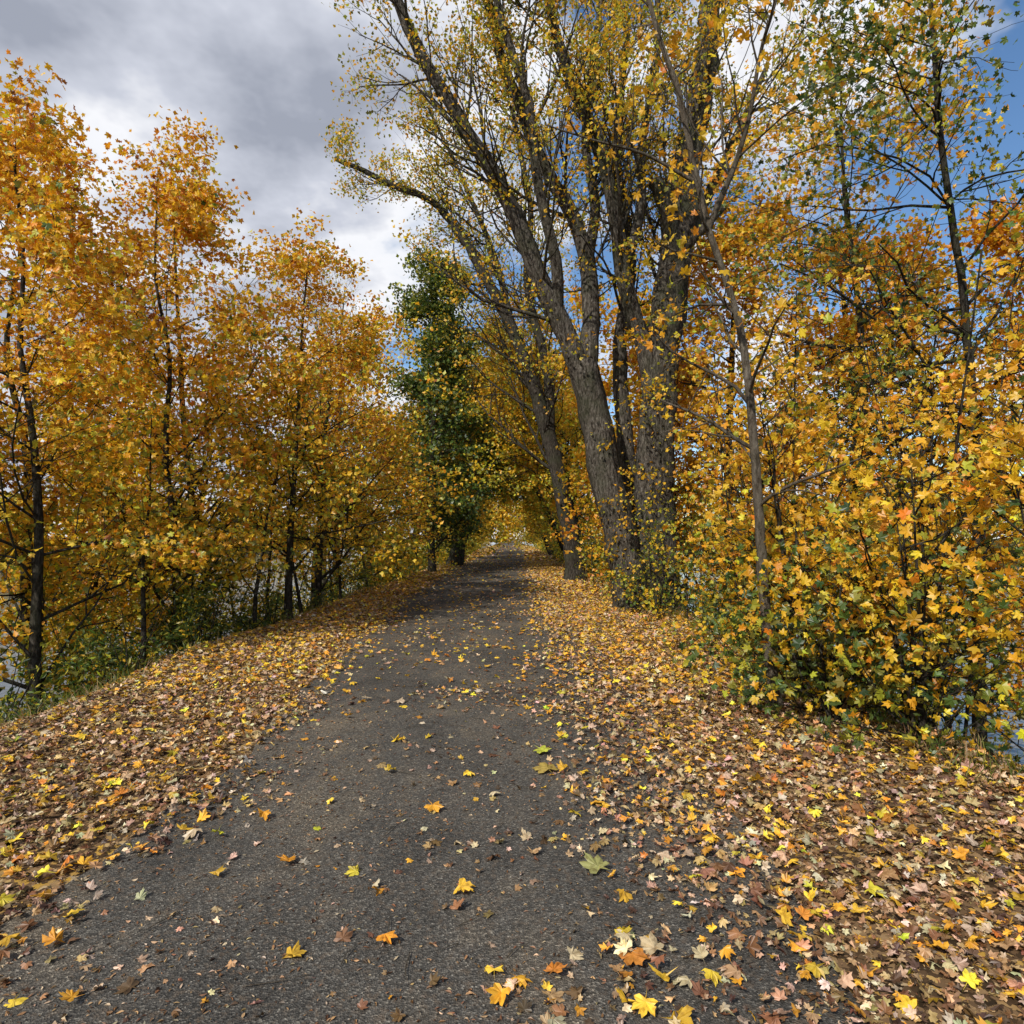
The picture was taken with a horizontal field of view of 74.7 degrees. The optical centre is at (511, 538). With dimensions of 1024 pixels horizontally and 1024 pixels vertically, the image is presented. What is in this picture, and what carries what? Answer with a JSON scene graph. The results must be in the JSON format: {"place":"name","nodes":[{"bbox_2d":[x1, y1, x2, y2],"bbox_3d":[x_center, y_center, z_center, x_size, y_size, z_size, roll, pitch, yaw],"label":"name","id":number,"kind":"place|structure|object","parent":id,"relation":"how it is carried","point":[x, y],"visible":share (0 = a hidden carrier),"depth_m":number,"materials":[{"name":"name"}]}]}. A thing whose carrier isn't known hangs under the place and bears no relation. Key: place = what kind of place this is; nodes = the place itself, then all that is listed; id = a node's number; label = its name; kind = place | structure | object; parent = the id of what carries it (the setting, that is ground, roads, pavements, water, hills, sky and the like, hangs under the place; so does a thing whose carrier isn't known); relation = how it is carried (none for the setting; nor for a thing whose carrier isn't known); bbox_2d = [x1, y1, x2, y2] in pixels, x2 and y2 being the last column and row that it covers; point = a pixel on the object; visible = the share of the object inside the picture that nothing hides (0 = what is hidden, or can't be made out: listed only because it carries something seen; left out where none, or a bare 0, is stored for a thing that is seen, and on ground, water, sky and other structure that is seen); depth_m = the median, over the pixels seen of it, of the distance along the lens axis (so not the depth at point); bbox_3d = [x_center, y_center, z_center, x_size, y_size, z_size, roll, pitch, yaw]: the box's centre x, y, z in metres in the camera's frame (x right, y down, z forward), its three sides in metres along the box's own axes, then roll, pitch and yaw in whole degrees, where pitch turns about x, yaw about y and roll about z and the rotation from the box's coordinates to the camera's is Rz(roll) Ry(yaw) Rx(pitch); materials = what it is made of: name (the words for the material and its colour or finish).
{"place":"outdoors","nodes":[
{"label":"outdoors","id":0,"kind":"place"},
{"bbox_2d":[0,542,497,720],"bbox_3d":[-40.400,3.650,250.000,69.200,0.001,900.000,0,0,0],"label":"river water","id":1,"kind":"structure","parent":0,"point":[8,686],"depth_m":37.59,"materials":[{"name":"grey liquid"}]},
{"bbox_2d":[0,541,869,1023],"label":"asphalt path","id":2,"kind":"structure","parent":0,"point":[508,923],"depth_m":2.97,"materials":[{"name":"grey asphalt"}]},
{"bbox_2d":[0,539,1023,1023],"bbox_3d":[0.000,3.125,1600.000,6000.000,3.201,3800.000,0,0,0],"label":"ground","id":3,"kind":"structure","parent":0,"point":[40,883],"depth_m":3.75,"materials":[{"name":"soil"}]},
{"bbox_2d":[0,524,32,681],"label":"orange maple tree","id":4,"kind":"object","parent":3,"relation":"on","point":[15,634],"visible":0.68,"depth_m":8.49,"materials":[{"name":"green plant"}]},
{"bbox_2d":[0,489,131,721],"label":"maple sapling","id":5,"kind":"object","parent":3,"relation":"on","point":[49,590],"visible":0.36,"depth_m":9.94,"materials":[{"name":"yellow plant"}]},
{"bbox_2d":[0,102,240,716],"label":"yellow maple tree","id":6,"kind":"object","parent":3,"relation":"on","point":[6,348],"visible":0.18,"depth_m":11.34,"materials":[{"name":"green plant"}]},
{"bbox_2d":[43,402,204,650],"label":"orange maple tree","id":7,"kind":"object","parent":3,"relation":"on","point":[158,412],"visible":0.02,"depth_m":21.74,"materials":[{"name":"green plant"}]},
{"bbox_2d":[51,445,198,658],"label":"maple sapling","id":8,"kind":"object","parent":3,"relation":"on","point":[90,527],"visible":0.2,"depth_m":11.30,"materials":[{"name":"yellow plant"}]},
{"bbox_2d":[0,341,256,688],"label":"yellow maple tree","id":9,"kind":"object","parent":3,"relation":"on","point":[95,586],"visible":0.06,"depth_m":15.50,"materials":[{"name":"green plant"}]},
{"bbox_2d":[51,399,233,682],"bbox_3d":[-5.212,0.181,10.103,2.248,4.584,3.383,0,0,-13],"label":"maple sapling","id":10,"kind":"object","parent":3,"relation":"on","point":[144,594],"visible":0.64,"depth_m":9.77,"materials":[{"name":"yellow plant"}]},
{"bbox_2d":[0,49,287,715],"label":"yellow maple tree","id":11,"kind":"object","parent":3,"relation":"on","point":[55,188],"visible":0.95,"depth_m":8.69,"materials":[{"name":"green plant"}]},
{"bbox_2d":[0,112,347,653],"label":"yellow maple tree","id":12,"kind":"object","parent":3,"relation":"on","point":[201,229],"visible":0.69,"depth_m":10.43,"materials":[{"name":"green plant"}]},
{"bbox_2d":[2,106,356,638],"bbox_3d":[-6.039,-2.484,12.633,6.699,11.592,4.879,0,0,0],"label":"yellow maple tree","id":13,"kind":"object","parent":3,"relation":"on","point":[132,211],"visible":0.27,"depth_m":12.70,"materials":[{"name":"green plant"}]},
{"bbox_2d":[0,551,409,719],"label":"understory thicket","id":14,"kind":"object","parent":3,"relation":"on","point":[5,674],"visible":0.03,"depth_m":10.54,"materials":[{"name":"green plant"}]},
{"bbox_2d":[0,547,437,723],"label":"undergrowth bushes","id":15,"kind":"object","parent":3,"relation":"on","point":[187,627],"visible":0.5,"depth_m":9.89,"materials":[{"name":"green plant"}]},
{"bbox_2d":[194,522,284,630],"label":"maple sapling","id":16,"kind":"object","parent":3,"relation":"on","point":[214,553],"visible":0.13,"depth_m":15.83,"materials":[{"name":"yellow plant"}]},
{"bbox_2d":[215,448,319,619],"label":"maple sapling","id":17,"kind":"object","parent":3,"relation":"on","point":[270,574],"visible":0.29,"depth_m":13.80,"materials":[{"name":"yellow plant"}]},
{"bbox_2d":[205,378,342,629],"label":"maple sapling","id":18,"kind":"object","parent":3,"relation":"on","point":[257,587],"visible":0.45,"depth_m":12.18,"materials":[{"name":"yellow plant"}]},
{"bbox_2d":[225,402,352,612],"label":"maple sapling","id":19,"kind":"object","parent":3,"relation":"on","point":[303,566],"visible":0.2,"depth_m":14.77,"materials":[{"name":"yellow plant"}]},
{"bbox_2d":[122,204,480,621],"bbox_3d":[-4.403,-2.193,13.149,7.740,8.247,7.179,0,0,0],"label":"yellow maple tree","id":20,"kind":"object","parent":3,"relation":"on","point":[292,302],"visible":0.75,"depth_m":12.54,"materials":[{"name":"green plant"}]},
{"bbox_2d":[269,271,377,597],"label":"tree","id":21,"kind":"object","parent":3,"relation":"on","point":[339,346],"visible":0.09,"depth_m":30.91,"materials":[{"name":"yellow plant"}]},
{"bbox_2d":[286,448,374,599],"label":"maple sapling","id":22,"kind":"object","parent":3,"relation":"on","point":[340,581],"visible":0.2,"depth_m":17.72,"materials":[{"name":"yellow plant"}]},
{"bbox_2d":[296,444,367,600],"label":"maple sapling","id":23,"kind":"object","parent":3,"relation":"on","point":[349,539],"visible":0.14,"depth_m":18.77,"materials":[{"name":"yellow plant"}]},
{"bbox_2d":[205,290,459,607],"bbox_3d":[-4.734,-1.990,16.499,6.960,8.280,5.541,0,0,43],"label":"yellow maple tree","id":24,"kind":"object","parent":3,"relation":"on","point":[319,577],"visible":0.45,"depth_m":16.36,"materials":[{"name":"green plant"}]},
{"bbox_2d":[242,324,423,606],"bbox_3d":[-5.208,-1.776,20.071,5.667,9.302,7.274,0,0,-36],"label":"yellow maple tree","id":25,"kind":"object","parent":3,"relation":"on","point":[352,516],"visible":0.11,"depth_m":19.49,"materials":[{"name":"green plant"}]},
{"bbox_2d":[271,250,402,601],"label":"tree","id":26,"kind":"object","parent":3,"relation":"on","point":[324,280],"visible":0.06,"depth_m":25.10,"materials":[{"name":"yellow plant"}]},
{"bbox_2d":[337,471,398,585],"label":"maple sapling","id":27,"kind":"object","parent":3,"relation":"on","point":[370,545],"visible":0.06,"depth_m":21.98,"materials":[{"name":"yellow plant"}]},
{"bbox_2d":[296,399,455,593],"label":"yellow maple tree","id":28,"kind":"object","parent":3,"relation":"on","point":[425,505],"visible":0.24,"depth_m":24.66,"materials":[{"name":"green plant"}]},
{"bbox_2d":[366,241,503,570],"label":"green tree","id":29,"kind":"object","parent":3,"relation":"on","point":[447,430],"visible":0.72,"depth_m":30.13,"materials":[{"name":"green plant"}]},
{"bbox_2d":[373,335,500,568],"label":"yellow green tree","id":30,"kind":"object","parent":3,"relation":"on","point":[449,457],"visible":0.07,"depth_m":33.81,"materials":[{"name":"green plant"}]},
{"bbox_2d":[380,363,516,559],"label":"yellow green tree","id":31,"kind":"object","parent":3,"relation":"on","point":[492,528],"visible":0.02,"depth_m":42.37,"materials":[{"name":"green plant"}]},
{"bbox_2d":[403,480,494,559],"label":"yellow maple tree","id":32,"kind":"object","parent":3,"relation":"on","point":[444,508],"visible":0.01,"depth_m":49.37,"materials":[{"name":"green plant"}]},
{"bbox_2d":[318,79,617,579],"bbox_3d":[-0.413,-7.948,25.447,13.082,19.503,7.159,0,0,-28],"label":"silver maple tree","id":33,"kind":"object","parent":3,"relation":"on","point":[543,408],"visible":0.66,"depth_m":24.96,"materials":[{"name":"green plant"}]},
{"bbox_2d":[407,307,537,565],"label":"green tree","id":34,"kind":"object","parent":3,"relation":"on","point":[459,560],"visible":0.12,"depth_m":37.21,"materials":[{"name":"green plant"}]},
{"bbox_2d":[481,516,493,546],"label":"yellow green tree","id":35,"kind":"object","parent":3,"relation":"on","point":[488,542],"visible":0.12,"depth_m":185.23,"materials":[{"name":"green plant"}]},
{"bbox_2d":[471,472,505,535],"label":"yellow maple tree","id":36,"kind":"object","parent":3,"relation":"on","point":[489,515],"visible":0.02,"depth_m":67.35,"materials":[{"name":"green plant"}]},
{"bbox_2d":[435,391,563,557],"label":"arching maple tree","id":37,"kind":"object","parent":3,"relation":"on","point":[555,524],"visible":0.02,"depth_m":41.83,"materials":[{"name":"yellow plant"}]},
{"bbox_2d":[0,604,1022,1023],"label":"leaf debris","id":38,"kind":"object","parent":3,"relation":"on","point":[446,866],"visible":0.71,"depth_m":2.92,"materials":[{"name":"brown plant"}]},
{"bbox_2d":[0,545,1023,1023],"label":"fallen leaves","id":39,"kind":"object","parent":3,"relation":"on","point":[558,601],"depth_m":4.08,"materials":[{"name":"plant"}]},
{"bbox_2d":[342,507,694,591],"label":"understory thicket","id":40,"kind":"object","parent":3,"relation":"on","point":[556,550],"visible":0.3,"depth_m":30.30,"materials":[{"name":"green plant"}]},
{"bbox_2d":[487,493,553,555],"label":"arching maple tree","id":41,"kind":"object","parent":3,"relation":"on","point":[514,513],"visible":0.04,"depth_m":61.09,"materials":[{"name":"yellow plant"}]},
{"bbox_2d":[491,391,550,510],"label":"arching maple tree","id":42,"kind":"object","parent":3,"relation":"on","point":[503,507],"depth_m":52.14,"materials":[{"name":"yellow plant"}]},
{"bbox_2d":[452,292,615,541],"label":"yellow green tree","id":43,"kind":"object","parent":3,"relation":"on","point":[521,423],"visible":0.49,"depth_m":28.20,"materials":[{"name":"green plant"}]},
{"bbox_2d":[516,497,553,546],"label":"yellow green tree","id":44,"kind":"object","parent":3,"relation":"on","point":[529,528],"visible":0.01,"depth_m":71.04,"materials":[{"name":"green plant"}]},
{"bbox_2d":[506,444,582,556],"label":"yellow green tree","id":45,"kind":"object","parent":3,"relation":"on","point":[538,524],"visible":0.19,"depth_m":52.41,"materials":[{"name":"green plant"}]},
{"bbox_2d":[509,490,580,548],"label":"yellow green tree","id":46,"kind":"object","parent":3,"relation":"on","point":[520,541],"visible":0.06,"depth_m":61.29,"materials":[{"name":"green plant"}]},
{"bbox_2d":[486,333,613,548],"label":"yellow maple tree","id":47,"kind":"object","parent":3,"relation":"on","point":[550,505],"visible":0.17,"depth_m":36.09,"materials":[{"name":"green plant"}]},
{"bbox_2d":[518,339,609,499],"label":"tall autumn tree","id":48,"kind":"object","parent":3,"relation":"on","point":[556,433],"depth_m":45.02,"materials":[{"name":"yellow plant"}]},
{"bbox_2d":[321,0,846,609],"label":"silver maple tree","id":49,"kind":"object","parent":3,"relation":"on","point":[621,478],"visible":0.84,"depth_m":14.76,"materials":[{"name":"grey plant"}]},
{"bbox_2d":[574,485,719,619],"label":"maple sprouts","id":50,"kind":"object","parent":3,"relation":"on","point":[654,602],"visible":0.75,"depth_m":13.19,"materials":[{"name":"yellow plant"}]},
{"bbox_2d":[541,283,752,590],"bbox_3d":[4.750,-2.779,23.206,7.797,12.217,8.496,0,0,8],"label":"yellow maple tree","id":51,"kind":"object","parent":3,"relation":"on","point":[608,385],"visible":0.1,"depth_m":22.73,"materials":[{"name":"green plant"}]},
{"bbox_2d":[568,351,735,582],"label":"orange maple tree","id":52,"kind":"object","parent":3,"relation":"on","point":[680,386],"visible":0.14,"depth_m":19.79,"materials":[{"name":"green plant"}]},
{"bbox_2d":[544,193,849,611],"bbox_3d":[5.542,-2.935,19.120,8.638,13.011,7.309,0,0,-26],"label":"orange maple tree","id":53,"kind":"object","parent":3,"relation":"on","point":[753,300],"visible":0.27,"depth_m":18.25,"materials":[{"name":"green plant"}]},
{"bbox_2d":[532,0,896,709],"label":"maple sapling","id":54,"kind":"object","parent":3,"relation":"on","point":[734,308],"visible":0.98,"depth_m":5.91,"materials":[{"name":"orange plant"}]},
{"bbox_2d":[667,327,812,636],"bbox_3d":[4.280,-0.699,12.120,2.565,5.752,2.729,0,0,32],"label":"maple shrub","id":55,"kind":"object","parent":3,"relation":"on","point":[722,399],"visible":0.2,"depth_m":11.85,"materials":[{"name":"yellow plant"}]},
{"bbox_2d":[655,335,826,644],"bbox_3d":[3.596,-0.509,10.216,2.676,5.200,2.388,0,0,0],"label":"maple shrub","id":56,"kind":"object","parent":3,"relation":"on","point":[715,450],"visible":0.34,"depth_m":9.98,"materials":[{"name":"yellow plant"}]},
{"bbox_2d":[657,515,828,656],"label":"maple shrub","id":57,"kind":"object","parent":3,"relation":"on","point":[711,581],"visible":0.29,"depth_m":9.30,"materials":[{"name":"yellow plant"}]},
{"bbox_2d":[661,354,898,697],"bbox_3d":[2.853,0.146,6.587,2.468,3.941,2.555,0,0,-27],"label":"maple shrub","id":58,"kind":"object","parent":3,"relation":"on","point":[799,437],"visible":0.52,"depth_m":6.67,"materials":[{"name":"yellow plant"}]},
{"bbox_2d":[586,555,977,734],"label":"undergrowth bushes","id":59,"kind":"object","parent":3,"relation":"on","point":[818,674],"visible":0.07,"depth_m":7.07,"materials":[{"name":"green plant"}]},
{"bbox_2d":[672,474,898,681],"bbox_3d":[3.113,0.733,7.541,2.508,2.975,2.222,0,0,0],"label":"maple shrub","id":60,"kind":"object","parent":3,"relation":"on","point":[787,509],"visible":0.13,"depth_m":7.58,"materials":[{"name":"yellow plant"}]},
{"bbox_2d":[656,265,921,686],"bbox_3d":[3.327,-0.550,8.255,2.949,5.088,2.616,0,0,33],"label":"maple shrub","id":61,"kind":"object","parent":3,"relation":"on","point":[863,422],"visible":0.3,"depth_m":8.04,"materials":[{"name":"yellow plant"}]},
{"bbox_2d":[608,0,1023,671],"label":"yellow maple tree","id":62,"kind":"object","parent":3,"relation":"on","point":[798,176],"visible":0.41,"depth_m":11.22,"materials":[{"name":"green plant"}]},
{"bbox_2d":[663,510,978,771],"bbox_3d":[2.643,0.927,5.732,2.421,2.336,2.361,0,0,-39],"label":"maple shrub","id":63,"kind":"object","parent":3,"relation":"on","point":[800,567],"visible":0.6,"depth_m":5.52,"materials":[{"name":"yellow plant"}]},
{"bbox_2d":[654,0,1023,747],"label":"green tree","id":64,"kind":"object","parent":3,"relation":"on","point":[910,72],"visible":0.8,"depth_m":8.19,"materials":[{"name":"green plant"}]},
{"bbox_2d":[681,211,1023,711],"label":"orange maple tree","id":65,"kind":"object","parent":3,"relation":"on","point":[910,240],"visible":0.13,"depth_m":13.69,"materials":[{"name":"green plant"}]},
{"bbox_2d":[784,259,972,690],"bbox_3d":[4.754,-0.661,9.200,2.656,6.161,2.144,0,0,44],"label":"maple shrub","id":66,"kind":"object","parent":3,"relation":"on","point":[925,358],"visible":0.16,"depth_m":8.74,"materials":[{"name":"yellow plant"}]},
{"bbox_2d":[737,385,1023,766],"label":"maple shrub","id":67,"kind":"object","parent":3,"relation":"on","point":[909,521],"visible":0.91,"depth_m":4.95,"materials":[{"name":"yellow plant"}]},
{"bbox_2d":[774,279,1020,701],"bbox_3d":[5.326,-0.207,9.946,3.243,6.831,3.116,0,0,0],"label":"maple shrub","id":68,"kind":"object","parent":3,"relation":"on","point":[971,284],"visible":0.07,"depth_m":9.48,"materials":[{"name":"yellow plant"}]},
{"bbox_2d":[804,232,1023,761],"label":"maple shrub","id":69,"kind":"object","parent":3,"relation":"on","point":[852,361],"visible":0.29,"depth_m":7.41,"materials":[{"name":"plant"}]},
{"bbox_2d":[807,250,1023,729],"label":"maple shrub","id":70,"kind":"object","parent":3,"relation":"on","point":[967,392],"visible":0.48,"depth_m":6.08,"materials":[{"name":"plant"}]},
{"bbox_2d":[865,193,1023,735],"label":"orange maple tree","id":71,"kind":"object","parent":3,"relation":"on","point":[990,239],"visible":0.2,"depth_m":10.50,"materials":[{"name":"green plant"}]},
{"bbox_2d":[917,416,1023,794],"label":"maple shrub","id":72,"kind":"object","parent":3,"relation":"on","point":[989,461],"visible":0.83,"depth_m":4.63,"materials":[{"name":"yellow plant"}]},
{"bbox_2d":[0,459,1023,549],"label":"distant tree line","id":73,"kind":"object","parent":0,"point":[505,522],"visible":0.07,"depth_m":214.43,"materials":[{"name":"yellow plant"}]},
{"bbox_2d":[0,561,1023,792],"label":"grass","id":74,"kind":"structure","parent":0,"point":[116,677],"depth_m":5.48,"materials":[{"name":"green plant"}]},
{"bbox_2d":[0,0,1023,538],"label":"sky","id":75,"kind":"structure","parent":0,"point":[259,72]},
{"bbox_2d":[522,542,1023,765],"bbox_3d":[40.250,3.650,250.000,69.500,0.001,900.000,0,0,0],"label":"river water","id":76,"kind":"structure","parent":0,"point":[1015,739],"depth_m":13.91,"materials":[{"name":"blue liquid"}]}
]}

